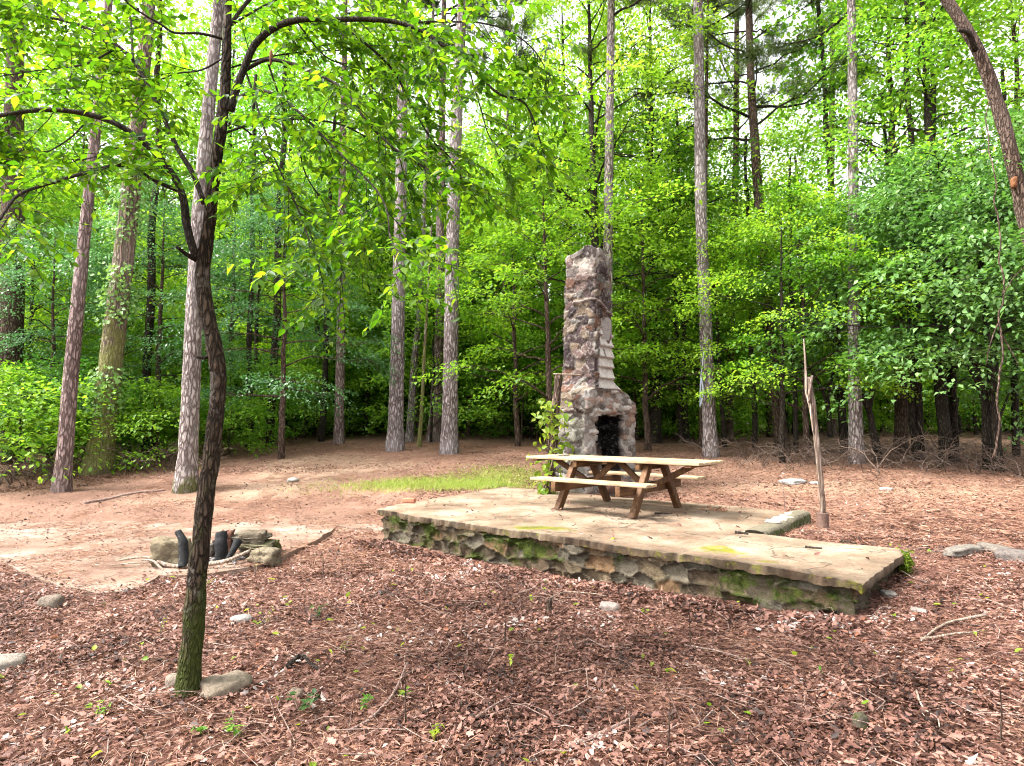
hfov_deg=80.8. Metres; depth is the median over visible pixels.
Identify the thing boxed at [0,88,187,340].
broadleaf tree
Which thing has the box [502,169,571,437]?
slender tree
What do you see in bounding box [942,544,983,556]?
rock
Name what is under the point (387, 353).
young tree
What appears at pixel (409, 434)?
pine tree
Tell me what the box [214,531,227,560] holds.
charred log
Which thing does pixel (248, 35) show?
broadleaf tree
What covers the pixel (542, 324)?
young tree
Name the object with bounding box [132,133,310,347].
broadleaf tree
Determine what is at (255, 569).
seedling
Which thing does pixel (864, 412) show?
young tree
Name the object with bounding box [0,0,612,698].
broadleaf tree
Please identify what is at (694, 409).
young tree
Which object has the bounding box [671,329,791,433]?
young tree
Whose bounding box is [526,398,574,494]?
vine
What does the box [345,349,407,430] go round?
young tree
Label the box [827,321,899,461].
many stemmed tree
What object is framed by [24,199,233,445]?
broadleaf tree
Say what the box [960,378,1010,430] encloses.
shrub
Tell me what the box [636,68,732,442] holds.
slender tree
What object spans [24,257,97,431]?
young tree
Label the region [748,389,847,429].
shrub
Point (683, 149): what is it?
broadleaf tree
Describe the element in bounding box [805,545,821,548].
stick
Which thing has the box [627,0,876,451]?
pine tree
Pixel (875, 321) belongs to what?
young tree
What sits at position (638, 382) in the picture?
young tree
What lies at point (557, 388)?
wooden post
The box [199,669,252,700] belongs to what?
rock
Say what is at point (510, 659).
seedling
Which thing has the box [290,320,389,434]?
young tree
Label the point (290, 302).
broadleaf tree
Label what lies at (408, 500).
brick
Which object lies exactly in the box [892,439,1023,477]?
bare bush
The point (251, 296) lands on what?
slender tree
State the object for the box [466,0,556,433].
pine tree
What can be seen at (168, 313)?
young tree
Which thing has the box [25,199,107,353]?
broadleaf tree
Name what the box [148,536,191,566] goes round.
fire stone
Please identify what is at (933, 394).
young tree
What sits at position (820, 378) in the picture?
young tree
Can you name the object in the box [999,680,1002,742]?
dead weed
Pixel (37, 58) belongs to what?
broadleaf tree
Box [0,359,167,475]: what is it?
shrub
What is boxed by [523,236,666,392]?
broadleaf tree
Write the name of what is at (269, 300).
broadleaf tree
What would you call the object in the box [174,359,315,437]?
shrub
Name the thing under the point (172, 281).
broadleaf tree
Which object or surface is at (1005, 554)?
rock
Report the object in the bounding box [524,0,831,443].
broadleaf tree
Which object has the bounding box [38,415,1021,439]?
undergrowth
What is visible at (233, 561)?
ash
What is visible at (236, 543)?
charred log
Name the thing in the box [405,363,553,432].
shrub
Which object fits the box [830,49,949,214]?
slender tree
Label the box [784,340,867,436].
young tree
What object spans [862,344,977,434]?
young tree
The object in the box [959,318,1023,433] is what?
young tree
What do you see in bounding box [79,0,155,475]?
pine tree
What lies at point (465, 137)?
slender tree
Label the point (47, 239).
broadleaf tree
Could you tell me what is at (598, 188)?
broadleaf tree
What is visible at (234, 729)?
seedling
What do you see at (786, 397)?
broadleaf tree
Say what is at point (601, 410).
stone chimney
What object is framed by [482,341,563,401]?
shrub
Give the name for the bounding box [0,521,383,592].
bare dirt
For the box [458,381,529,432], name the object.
shrub
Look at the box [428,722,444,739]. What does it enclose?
seedling
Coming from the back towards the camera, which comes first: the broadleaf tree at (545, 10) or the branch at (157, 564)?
the broadleaf tree at (545, 10)
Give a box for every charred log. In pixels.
[175,529,188,567]
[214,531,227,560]
[225,538,241,562]
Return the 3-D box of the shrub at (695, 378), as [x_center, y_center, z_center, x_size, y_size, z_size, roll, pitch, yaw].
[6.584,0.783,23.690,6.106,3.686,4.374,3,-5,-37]
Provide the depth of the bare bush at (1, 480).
13.86 m
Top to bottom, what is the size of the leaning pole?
2.673 m
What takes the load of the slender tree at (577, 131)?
on the ground at (22, 502)
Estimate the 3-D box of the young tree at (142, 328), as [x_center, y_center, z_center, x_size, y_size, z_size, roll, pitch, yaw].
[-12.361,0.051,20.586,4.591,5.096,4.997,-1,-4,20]
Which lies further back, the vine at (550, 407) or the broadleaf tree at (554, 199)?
the broadleaf tree at (554, 199)
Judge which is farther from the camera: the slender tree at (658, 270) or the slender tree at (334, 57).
the slender tree at (334, 57)
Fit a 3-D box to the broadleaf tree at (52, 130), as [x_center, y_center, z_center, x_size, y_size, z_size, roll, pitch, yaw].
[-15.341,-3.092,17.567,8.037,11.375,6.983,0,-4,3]
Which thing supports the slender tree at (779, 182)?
on the ground at (22, 502)
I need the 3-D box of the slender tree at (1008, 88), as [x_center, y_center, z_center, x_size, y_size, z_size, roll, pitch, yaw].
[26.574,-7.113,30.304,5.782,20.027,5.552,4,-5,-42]
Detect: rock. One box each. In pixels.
[0,652,26,671]
[36,594,64,608]
[165,673,176,688]
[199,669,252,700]
[230,614,252,622]
[286,477,298,482]
[288,687,305,697]
[599,601,619,611]
[778,478,806,484]
[851,711,869,731]
[879,487,892,490]
[879,589,897,597]
[910,607,927,613]
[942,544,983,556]
[977,542,1010,552]
[994,548,1023,562]
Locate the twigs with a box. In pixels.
[0,526,1023,765]
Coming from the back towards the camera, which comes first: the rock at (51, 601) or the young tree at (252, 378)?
the young tree at (252, 378)
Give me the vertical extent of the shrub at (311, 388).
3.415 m
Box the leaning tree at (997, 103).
[939,0,1023,247]
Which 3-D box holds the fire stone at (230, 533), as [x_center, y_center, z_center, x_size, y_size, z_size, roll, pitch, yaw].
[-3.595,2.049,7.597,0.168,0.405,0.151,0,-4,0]
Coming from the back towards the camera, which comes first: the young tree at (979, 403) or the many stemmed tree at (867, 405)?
the young tree at (979, 403)
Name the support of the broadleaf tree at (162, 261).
on the ground at (22, 502)
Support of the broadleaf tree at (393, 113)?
on the ground at (22, 502)
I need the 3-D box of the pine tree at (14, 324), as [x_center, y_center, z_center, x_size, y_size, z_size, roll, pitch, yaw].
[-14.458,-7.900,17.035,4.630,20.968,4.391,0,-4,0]
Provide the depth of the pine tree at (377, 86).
27.95 m
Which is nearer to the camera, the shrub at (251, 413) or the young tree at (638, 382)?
the shrub at (251, 413)
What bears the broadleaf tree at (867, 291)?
on the ground at (22, 502)
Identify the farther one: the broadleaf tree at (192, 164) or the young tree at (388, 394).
the broadleaf tree at (192, 164)
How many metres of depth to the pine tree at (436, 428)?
21.13 m
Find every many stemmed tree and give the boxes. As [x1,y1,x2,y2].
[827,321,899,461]
[921,305,1023,469]
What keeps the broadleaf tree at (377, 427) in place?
on the ground at (22, 502)
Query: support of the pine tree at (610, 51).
on the ground at (22, 502)
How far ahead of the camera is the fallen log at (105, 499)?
12.12 m
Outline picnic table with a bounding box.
[526,454,723,517]
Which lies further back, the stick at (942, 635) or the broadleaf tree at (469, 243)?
the broadleaf tree at (469, 243)
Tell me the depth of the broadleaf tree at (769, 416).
24.89 m
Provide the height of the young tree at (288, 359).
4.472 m
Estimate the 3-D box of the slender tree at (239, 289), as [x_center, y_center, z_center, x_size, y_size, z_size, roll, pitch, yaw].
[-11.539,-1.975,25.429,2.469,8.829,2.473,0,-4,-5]
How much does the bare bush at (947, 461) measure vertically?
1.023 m
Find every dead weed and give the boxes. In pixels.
[404,671,405,723]
[504,611,506,644]
[666,703,670,754]
[689,601,690,650]
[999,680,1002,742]
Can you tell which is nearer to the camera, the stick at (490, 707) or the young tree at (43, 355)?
the stick at (490, 707)
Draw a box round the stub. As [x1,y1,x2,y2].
[546,598,551,612]
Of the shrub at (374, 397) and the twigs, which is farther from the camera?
the shrub at (374, 397)
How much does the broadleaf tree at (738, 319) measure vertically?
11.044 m
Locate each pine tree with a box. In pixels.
[0,0,25,464]
[50,0,112,492]
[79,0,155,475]
[171,0,223,493]
[333,0,398,443]
[340,0,438,431]
[385,0,426,451]
[390,0,511,441]
[396,0,521,441]
[439,0,466,454]
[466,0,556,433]
[564,0,665,331]
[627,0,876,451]
[644,0,812,440]
[653,0,759,448]
[673,0,719,457]
[765,0,865,463]
[778,0,886,435]
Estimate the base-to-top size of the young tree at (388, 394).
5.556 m
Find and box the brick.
[402,498,415,502]
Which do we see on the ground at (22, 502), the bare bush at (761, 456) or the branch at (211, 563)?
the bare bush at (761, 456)
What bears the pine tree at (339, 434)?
on the ground at (22, 502)
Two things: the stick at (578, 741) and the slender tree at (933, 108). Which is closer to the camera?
the stick at (578, 741)
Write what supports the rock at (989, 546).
on the ground at (22, 502)
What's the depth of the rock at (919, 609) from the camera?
4.90 m
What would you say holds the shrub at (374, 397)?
on the ground at (22, 502)
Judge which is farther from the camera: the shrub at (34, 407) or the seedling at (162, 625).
the shrub at (34, 407)
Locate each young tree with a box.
[23,313,99,427]
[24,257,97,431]
[24,300,162,427]
[24,332,83,447]
[77,313,209,445]
[81,341,173,432]
[89,295,260,439]
[124,306,261,435]
[202,311,304,431]
[224,350,280,434]
[252,332,356,437]
[259,348,315,430]
[275,291,390,437]
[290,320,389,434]
[327,347,388,431]
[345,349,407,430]
[352,283,473,423]
[352,305,490,417]
[357,330,461,429]
[358,259,503,441]
[387,313,489,424]
[404,288,505,422]
[405,297,563,435]
[458,326,563,440]
[474,327,563,438]
[490,294,564,425]
[561,288,724,439]
[613,307,690,427]
[613,340,667,435]
[616,338,698,434]
[617,310,696,418]
[622,279,761,424]
[626,335,718,432]
[635,321,785,436]
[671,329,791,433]
[716,285,848,426]
[734,311,878,433]
[745,331,877,431]
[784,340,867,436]
[786,337,879,430]
[817,308,893,417]
[820,316,963,431]
[823,308,934,420]
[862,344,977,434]
[876,289,1023,435]
[876,318,1005,421]
[932,356,1023,427]
[958,340,1023,431]
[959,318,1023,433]
[999,354,1023,429]
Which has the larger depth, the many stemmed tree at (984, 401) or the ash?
the many stemmed tree at (984, 401)
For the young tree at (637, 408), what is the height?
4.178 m
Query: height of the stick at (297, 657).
0.053 m
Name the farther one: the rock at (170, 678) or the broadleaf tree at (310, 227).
the broadleaf tree at (310, 227)
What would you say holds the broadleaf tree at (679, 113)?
on the ground at (22, 502)
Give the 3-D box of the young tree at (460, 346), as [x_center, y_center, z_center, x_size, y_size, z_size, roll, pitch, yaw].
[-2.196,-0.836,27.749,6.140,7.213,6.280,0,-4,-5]
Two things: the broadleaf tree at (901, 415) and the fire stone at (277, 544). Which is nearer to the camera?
the fire stone at (277, 544)
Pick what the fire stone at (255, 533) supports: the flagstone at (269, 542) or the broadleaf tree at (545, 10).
the flagstone at (269, 542)
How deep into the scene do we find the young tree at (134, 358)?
23.21 m
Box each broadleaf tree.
[0,0,183,303]
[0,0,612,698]
[0,8,219,350]
[0,85,146,342]
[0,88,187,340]
[0,157,116,451]
[0,217,177,462]
[22,167,273,454]
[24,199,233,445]
[25,166,93,303]
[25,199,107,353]
[32,182,183,362]
[39,37,248,300]
[75,0,311,309]
[93,192,273,382]
[103,222,223,370]
[125,158,324,442]
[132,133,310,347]
[141,174,413,458]
[146,198,264,331]
[149,114,262,270]
[163,14,374,426]
[172,214,376,426]
[214,139,412,437]
[214,200,313,426]
[222,130,421,364]
[228,193,385,430]
[261,159,444,435]
[285,133,465,432]
[285,137,537,428]
[286,1,486,285]
[333,180,489,433]
[345,137,547,373]
[381,208,563,435]
[405,174,624,446]
[411,46,617,428]
[411,129,672,454]
[430,0,732,305]
[432,205,534,377]
[460,175,579,385]
[462,126,638,345]
[471,0,693,305]
[493,94,755,391]
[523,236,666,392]
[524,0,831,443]
[526,119,618,311]
[536,47,753,432]
[540,205,673,358]
[541,157,745,450]
[560,124,788,442]
[613,202,844,448]
[615,199,744,432]
[620,171,823,436]
[652,171,971,462]
[666,222,823,428]
[668,86,867,436]
[708,171,969,457]
[718,0,1023,455]
[719,174,875,432]
[744,139,1023,461]
[748,99,1023,471]
[757,223,892,434]
[774,195,982,402]
[780,186,1023,462]
[782,0,1023,463]
[838,218,961,430]
[846,141,950,421]
[858,0,1023,322]
[862,274,973,430]
[875,119,1023,400]
[907,147,1022,357]
[950,255,1023,429]
[957,214,1023,392]
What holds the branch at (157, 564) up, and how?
on the bare dirt
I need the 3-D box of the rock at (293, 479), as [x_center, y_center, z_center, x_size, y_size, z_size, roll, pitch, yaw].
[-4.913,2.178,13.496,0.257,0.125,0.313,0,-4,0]
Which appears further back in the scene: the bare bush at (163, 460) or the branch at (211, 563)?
the bare bush at (163, 460)
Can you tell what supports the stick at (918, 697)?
on the leaf litter
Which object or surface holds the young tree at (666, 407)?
on the ground at (22, 502)
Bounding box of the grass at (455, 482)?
[272,459,543,498]
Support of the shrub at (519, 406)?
on the ground at (22, 502)
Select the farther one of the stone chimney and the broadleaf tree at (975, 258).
the broadleaf tree at (975, 258)
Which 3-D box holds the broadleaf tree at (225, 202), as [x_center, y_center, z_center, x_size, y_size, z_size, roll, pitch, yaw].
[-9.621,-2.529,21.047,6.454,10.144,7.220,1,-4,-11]
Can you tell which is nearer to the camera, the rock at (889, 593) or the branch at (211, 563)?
the rock at (889, 593)
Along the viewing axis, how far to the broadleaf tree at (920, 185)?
37.34 m
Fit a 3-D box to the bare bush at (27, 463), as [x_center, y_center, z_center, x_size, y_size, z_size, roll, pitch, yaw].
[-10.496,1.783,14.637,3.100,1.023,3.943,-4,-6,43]
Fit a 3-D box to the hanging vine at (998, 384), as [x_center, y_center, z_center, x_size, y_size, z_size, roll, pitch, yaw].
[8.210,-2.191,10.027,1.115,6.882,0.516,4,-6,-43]
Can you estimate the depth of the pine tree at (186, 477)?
12.90 m
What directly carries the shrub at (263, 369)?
on the ground at (22, 502)
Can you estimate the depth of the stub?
5.16 m
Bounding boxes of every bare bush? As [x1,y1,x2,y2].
[0,435,231,475]
[0,441,159,482]
[0,443,80,484]
[0,450,54,487]
[76,440,237,469]
[675,429,801,462]
[716,438,828,470]
[744,436,872,470]
[751,433,985,471]
[761,423,933,472]
[768,418,980,463]
[820,428,1023,460]
[841,432,980,473]
[866,430,1023,472]
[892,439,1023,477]
[937,435,1023,476]
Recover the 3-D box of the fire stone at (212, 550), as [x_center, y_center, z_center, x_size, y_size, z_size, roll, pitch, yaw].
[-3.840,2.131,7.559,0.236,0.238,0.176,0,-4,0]
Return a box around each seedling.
[85,698,114,713]
[158,614,168,634]
[191,726,207,733]
[222,711,245,738]
[250,548,260,576]
[264,605,274,629]
[285,688,320,712]
[310,601,327,617]
[360,693,373,709]
[398,686,411,696]
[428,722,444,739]
[509,654,514,667]
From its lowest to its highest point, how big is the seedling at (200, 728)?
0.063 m
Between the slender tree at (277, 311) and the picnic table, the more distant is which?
the slender tree at (277, 311)
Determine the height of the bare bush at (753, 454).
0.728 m
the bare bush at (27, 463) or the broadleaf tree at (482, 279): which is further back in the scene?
the broadleaf tree at (482, 279)
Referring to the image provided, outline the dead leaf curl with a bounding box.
[269,49,272,65]
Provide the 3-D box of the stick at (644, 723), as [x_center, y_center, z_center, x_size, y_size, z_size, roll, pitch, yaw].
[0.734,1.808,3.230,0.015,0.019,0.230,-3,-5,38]
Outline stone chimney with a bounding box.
[556,245,636,496]
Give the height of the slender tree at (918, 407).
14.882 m
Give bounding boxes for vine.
[78,154,158,415]
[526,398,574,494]
[980,73,1023,459]
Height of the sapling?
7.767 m
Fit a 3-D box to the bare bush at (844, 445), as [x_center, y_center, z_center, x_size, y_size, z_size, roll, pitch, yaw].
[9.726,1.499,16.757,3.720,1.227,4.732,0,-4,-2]
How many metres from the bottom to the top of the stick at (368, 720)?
0.055 m
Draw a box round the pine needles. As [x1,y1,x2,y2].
[0,442,1023,765]
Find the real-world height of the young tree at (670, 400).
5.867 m
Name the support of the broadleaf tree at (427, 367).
on the ground at (22, 502)
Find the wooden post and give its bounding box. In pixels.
[543,373,580,493]
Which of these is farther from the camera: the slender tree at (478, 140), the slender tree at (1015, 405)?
the slender tree at (478, 140)
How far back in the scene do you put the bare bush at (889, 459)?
14.42 m
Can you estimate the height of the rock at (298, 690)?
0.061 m
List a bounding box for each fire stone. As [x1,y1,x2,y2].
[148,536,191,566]
[210,543,214,556]
[222,529,235,552]
[239,529,267,557]
[246,547,281,566]
[272,539,281,548]
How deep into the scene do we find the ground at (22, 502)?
4.99 m
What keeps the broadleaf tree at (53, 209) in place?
on the ground at (22, 502)
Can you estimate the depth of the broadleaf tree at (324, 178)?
22.19 m
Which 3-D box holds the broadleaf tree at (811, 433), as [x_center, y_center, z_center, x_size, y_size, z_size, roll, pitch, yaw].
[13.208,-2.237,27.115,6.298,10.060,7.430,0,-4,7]
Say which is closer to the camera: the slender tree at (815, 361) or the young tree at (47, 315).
the young tree at (47, 315)
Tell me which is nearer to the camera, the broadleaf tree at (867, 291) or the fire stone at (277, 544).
the fire stone at (277, 544)
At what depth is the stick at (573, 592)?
5.72 m
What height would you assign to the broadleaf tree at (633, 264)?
14.259 m
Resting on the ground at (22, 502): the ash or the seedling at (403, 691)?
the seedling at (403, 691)
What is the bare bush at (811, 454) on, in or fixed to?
on the ground at (22, 502)
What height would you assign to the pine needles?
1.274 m
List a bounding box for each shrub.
[0,350,154,466]
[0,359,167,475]
[0,369,147,484]
[5,371,209,460]
[48,386,253,475]
[156,391,288,456]
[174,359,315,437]
[199,355,335,448]
[224,363,360,439]
[242,361,388,431]
[304,377,407,434]
[385,355,519,426]
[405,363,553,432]
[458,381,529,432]
[460,329,622,437]
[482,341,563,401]
[484,363,562,439]
[626,355,742,428]
[723,354,799,425]
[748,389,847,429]
[788,353,933,430]
[788,376,887,424]
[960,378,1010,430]
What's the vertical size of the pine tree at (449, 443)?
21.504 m
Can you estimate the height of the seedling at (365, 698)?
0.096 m
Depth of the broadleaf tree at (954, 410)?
15.20 m
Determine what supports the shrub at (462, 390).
on the ground at (22, 502)
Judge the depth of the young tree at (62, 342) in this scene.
18.62 m
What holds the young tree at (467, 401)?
on the ground at (22, 502)
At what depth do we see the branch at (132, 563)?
6.99 m
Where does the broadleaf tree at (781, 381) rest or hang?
on the ground at (22, 502)
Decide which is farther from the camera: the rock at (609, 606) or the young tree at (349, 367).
the young tree at (349, 367)
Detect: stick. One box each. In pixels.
[285,653,320,670]
[347,662,407,733]
[454,688,490,703]
[476,696,511,718]
[550,591,605,597]
[568,714,635,748]
[638,717,653,728]
[685,644,740,657]
[735,530,748,534]
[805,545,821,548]
[840,540,856,543]
[915,690,939,726]
[920,613,986,640]
[920,629,980,638]
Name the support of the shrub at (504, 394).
on the ground at (22, 502)
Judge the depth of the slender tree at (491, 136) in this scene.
29.44 m
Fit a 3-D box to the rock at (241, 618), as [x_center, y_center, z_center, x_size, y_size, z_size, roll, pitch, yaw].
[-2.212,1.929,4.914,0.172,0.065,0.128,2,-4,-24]
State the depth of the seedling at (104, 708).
3.32 m
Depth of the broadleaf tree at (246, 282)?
30.29 m
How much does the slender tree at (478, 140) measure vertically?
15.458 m
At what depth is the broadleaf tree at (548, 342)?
17.22 m
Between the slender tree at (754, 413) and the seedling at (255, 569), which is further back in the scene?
the slender tree at (754, 413)
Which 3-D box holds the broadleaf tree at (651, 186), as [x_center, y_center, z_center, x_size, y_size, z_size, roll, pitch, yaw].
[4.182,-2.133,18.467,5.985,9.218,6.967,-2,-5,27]
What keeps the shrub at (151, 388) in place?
on the ground at (22, 502)
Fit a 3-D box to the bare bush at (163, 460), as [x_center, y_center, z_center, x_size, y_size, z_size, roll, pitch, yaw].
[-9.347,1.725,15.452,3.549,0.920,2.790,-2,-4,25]
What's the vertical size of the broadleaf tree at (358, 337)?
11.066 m
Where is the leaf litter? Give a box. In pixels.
[0,435,1023,765]
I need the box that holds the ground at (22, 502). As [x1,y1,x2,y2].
[0,426,1023,765]
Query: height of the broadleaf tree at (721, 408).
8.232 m
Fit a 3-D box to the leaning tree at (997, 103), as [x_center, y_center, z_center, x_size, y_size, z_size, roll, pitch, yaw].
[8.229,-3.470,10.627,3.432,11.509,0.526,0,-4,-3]
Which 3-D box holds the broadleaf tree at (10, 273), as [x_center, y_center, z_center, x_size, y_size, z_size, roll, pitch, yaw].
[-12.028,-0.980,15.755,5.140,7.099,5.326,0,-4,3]
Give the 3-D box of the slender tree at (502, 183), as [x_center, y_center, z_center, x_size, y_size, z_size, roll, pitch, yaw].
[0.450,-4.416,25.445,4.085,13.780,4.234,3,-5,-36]
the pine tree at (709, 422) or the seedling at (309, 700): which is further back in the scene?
the pine tree at (709, 422)
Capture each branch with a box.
[109,561,152,565]
[115,549,250,567]
[142,559,164,570]
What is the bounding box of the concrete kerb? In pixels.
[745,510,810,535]
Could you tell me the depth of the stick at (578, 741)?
3.08 m
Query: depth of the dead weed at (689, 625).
4.41 m
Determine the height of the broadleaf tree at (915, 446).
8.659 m
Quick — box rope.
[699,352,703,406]
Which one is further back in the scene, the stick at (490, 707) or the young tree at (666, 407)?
the young tree at (666, 407)
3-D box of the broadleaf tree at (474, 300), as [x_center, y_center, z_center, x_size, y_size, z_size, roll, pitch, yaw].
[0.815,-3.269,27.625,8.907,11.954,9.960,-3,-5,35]
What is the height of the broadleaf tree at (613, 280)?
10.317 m
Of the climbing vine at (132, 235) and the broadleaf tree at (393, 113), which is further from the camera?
the broadleaf tree at (393, 113)
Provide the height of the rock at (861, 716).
0.117 m
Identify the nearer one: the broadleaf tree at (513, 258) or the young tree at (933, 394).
the broadleaf tree at (513, 258)
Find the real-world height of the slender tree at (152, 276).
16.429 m
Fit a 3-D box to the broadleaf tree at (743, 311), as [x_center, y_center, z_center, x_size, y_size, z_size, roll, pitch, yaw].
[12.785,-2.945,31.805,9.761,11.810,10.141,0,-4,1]
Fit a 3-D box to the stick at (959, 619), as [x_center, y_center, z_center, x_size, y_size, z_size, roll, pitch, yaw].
[3.279,1.814,4.508,0.949,0.054,0.087,2,-5,-29]
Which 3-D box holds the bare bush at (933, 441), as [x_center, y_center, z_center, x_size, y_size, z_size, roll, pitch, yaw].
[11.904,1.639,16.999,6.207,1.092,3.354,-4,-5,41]
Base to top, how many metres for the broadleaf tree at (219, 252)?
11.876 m
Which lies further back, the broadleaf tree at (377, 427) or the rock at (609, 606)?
the broadleaf tree at (377, 427)
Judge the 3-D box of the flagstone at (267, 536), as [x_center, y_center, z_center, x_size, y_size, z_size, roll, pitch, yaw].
[-3.341,1.960,7.703,0.520,0.097,0.356,0,-4,0]
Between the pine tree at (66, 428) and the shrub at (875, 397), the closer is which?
the pine tree at (66, 428)
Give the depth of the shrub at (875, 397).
30.19 m
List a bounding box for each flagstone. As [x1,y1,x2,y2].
[230,530,272,541]
[239,539,275,549]
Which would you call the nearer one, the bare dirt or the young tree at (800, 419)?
the bare dirt
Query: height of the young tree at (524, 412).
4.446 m
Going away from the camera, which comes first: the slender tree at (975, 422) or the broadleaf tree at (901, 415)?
the broadleaf tree at (901, 415)
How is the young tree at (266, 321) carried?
on the ground at (22, 502)
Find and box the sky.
[0,0,1023,425]
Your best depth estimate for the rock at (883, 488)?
11.07 m
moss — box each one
[384,517,857,609]
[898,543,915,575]
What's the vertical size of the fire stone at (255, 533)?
0.390 m
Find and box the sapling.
[417,216,432,446]
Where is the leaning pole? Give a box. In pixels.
[803,339,828,528]
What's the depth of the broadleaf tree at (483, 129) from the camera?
27.85 m
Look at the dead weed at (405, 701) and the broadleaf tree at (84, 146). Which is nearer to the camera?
the dead weed at (405, 701)
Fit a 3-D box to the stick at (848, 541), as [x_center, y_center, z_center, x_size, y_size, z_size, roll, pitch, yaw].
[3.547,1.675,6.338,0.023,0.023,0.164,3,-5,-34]
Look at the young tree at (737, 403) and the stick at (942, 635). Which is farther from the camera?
the young tree at (737, 403)
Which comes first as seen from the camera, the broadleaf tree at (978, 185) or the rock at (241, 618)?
the rock at (241, 618)
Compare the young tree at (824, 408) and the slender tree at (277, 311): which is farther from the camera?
the young tree at (824, 408)
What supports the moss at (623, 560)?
on the stone platform
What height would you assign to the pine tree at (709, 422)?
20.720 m
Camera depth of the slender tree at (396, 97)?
27.27 m
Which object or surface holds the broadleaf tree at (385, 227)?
on the ground at (22, 502)
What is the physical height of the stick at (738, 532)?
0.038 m
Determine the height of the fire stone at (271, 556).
0.231 m
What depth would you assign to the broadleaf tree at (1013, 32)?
18.04 m
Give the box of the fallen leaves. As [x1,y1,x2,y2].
[398,490,869,569]
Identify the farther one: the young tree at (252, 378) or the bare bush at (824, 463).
the young tree at (252, 378)
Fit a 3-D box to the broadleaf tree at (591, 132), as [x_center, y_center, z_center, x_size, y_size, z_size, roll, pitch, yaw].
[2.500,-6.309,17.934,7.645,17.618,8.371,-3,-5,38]
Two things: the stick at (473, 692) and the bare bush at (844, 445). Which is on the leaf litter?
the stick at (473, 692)
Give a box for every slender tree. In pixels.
[77,0,248,453]
[193,30,309,447]
[197,0,355,444]
[215,234,263,417]
[221,154,299,441]
[265,58,378,441]
[266,53,367,429]
[338,6,436,172]
[445,123,501,421]
[447,110,513,292]
[465,71,549,212]
[476,126,560,429]
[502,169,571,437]
[548,80,627,239]
[620,175,692,413]
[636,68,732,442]
[690,97,785,448]
[733,129,830,452]
[747,156,806,265]
[752,0,904,453]
[760,127,844,450]
[792,239,824,432]
[828,0,999,459]
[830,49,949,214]
[840,0,1020,413]
[941,41,1023,456]
[954,221,978,434]
[974,51,1023,150]
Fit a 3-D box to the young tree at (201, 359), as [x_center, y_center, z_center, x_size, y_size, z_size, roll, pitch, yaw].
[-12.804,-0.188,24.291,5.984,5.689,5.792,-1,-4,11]
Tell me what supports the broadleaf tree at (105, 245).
on the ground at (22, 502)
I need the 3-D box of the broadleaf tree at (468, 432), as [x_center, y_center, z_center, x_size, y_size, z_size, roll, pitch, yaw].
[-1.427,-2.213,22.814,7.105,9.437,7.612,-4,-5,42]
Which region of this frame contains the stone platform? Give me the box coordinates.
[377,487,908,614]
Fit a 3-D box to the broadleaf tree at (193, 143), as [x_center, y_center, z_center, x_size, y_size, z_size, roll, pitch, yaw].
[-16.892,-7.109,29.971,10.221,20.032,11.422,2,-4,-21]
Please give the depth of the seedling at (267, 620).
4.69 m
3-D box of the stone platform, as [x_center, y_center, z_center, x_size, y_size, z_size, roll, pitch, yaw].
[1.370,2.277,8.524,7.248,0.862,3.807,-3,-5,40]
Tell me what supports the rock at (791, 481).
on the ground at (22, 502)
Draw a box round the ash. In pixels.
[209,553,245,564]
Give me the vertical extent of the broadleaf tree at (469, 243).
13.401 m
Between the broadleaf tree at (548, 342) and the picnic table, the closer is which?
the picnic table
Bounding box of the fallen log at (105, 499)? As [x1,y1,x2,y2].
[83,489,164,503]
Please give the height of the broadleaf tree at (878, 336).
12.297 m
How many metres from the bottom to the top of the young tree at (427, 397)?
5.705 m
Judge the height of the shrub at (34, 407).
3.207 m
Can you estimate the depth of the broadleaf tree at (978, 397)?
32.56 m
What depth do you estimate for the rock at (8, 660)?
4.06 m
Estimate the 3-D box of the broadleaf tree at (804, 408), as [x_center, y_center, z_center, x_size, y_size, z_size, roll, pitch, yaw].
[8.428,-1.694,16.505,6.226,8.287,6.905,0,-4,7]
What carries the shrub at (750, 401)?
on the ground at (22, 502)
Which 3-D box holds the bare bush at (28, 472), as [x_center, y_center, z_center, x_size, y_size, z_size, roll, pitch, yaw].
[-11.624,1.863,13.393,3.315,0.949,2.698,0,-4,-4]
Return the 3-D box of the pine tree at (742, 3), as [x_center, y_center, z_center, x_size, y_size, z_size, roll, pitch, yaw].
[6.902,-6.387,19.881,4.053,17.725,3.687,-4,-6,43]
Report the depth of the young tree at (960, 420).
25.22 m
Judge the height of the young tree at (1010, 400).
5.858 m
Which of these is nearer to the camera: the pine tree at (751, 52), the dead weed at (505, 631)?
the dead weed at (505, 631)
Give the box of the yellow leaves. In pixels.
[0,544,1021,765]
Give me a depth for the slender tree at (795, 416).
17.68 m
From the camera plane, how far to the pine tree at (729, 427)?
22.49 m
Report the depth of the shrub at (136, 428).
15.01 m
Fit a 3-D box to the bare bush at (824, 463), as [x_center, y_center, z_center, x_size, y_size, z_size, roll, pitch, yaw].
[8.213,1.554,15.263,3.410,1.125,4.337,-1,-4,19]
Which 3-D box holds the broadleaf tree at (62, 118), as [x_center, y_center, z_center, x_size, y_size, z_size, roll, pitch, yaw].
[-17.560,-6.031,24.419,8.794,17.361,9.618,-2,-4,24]

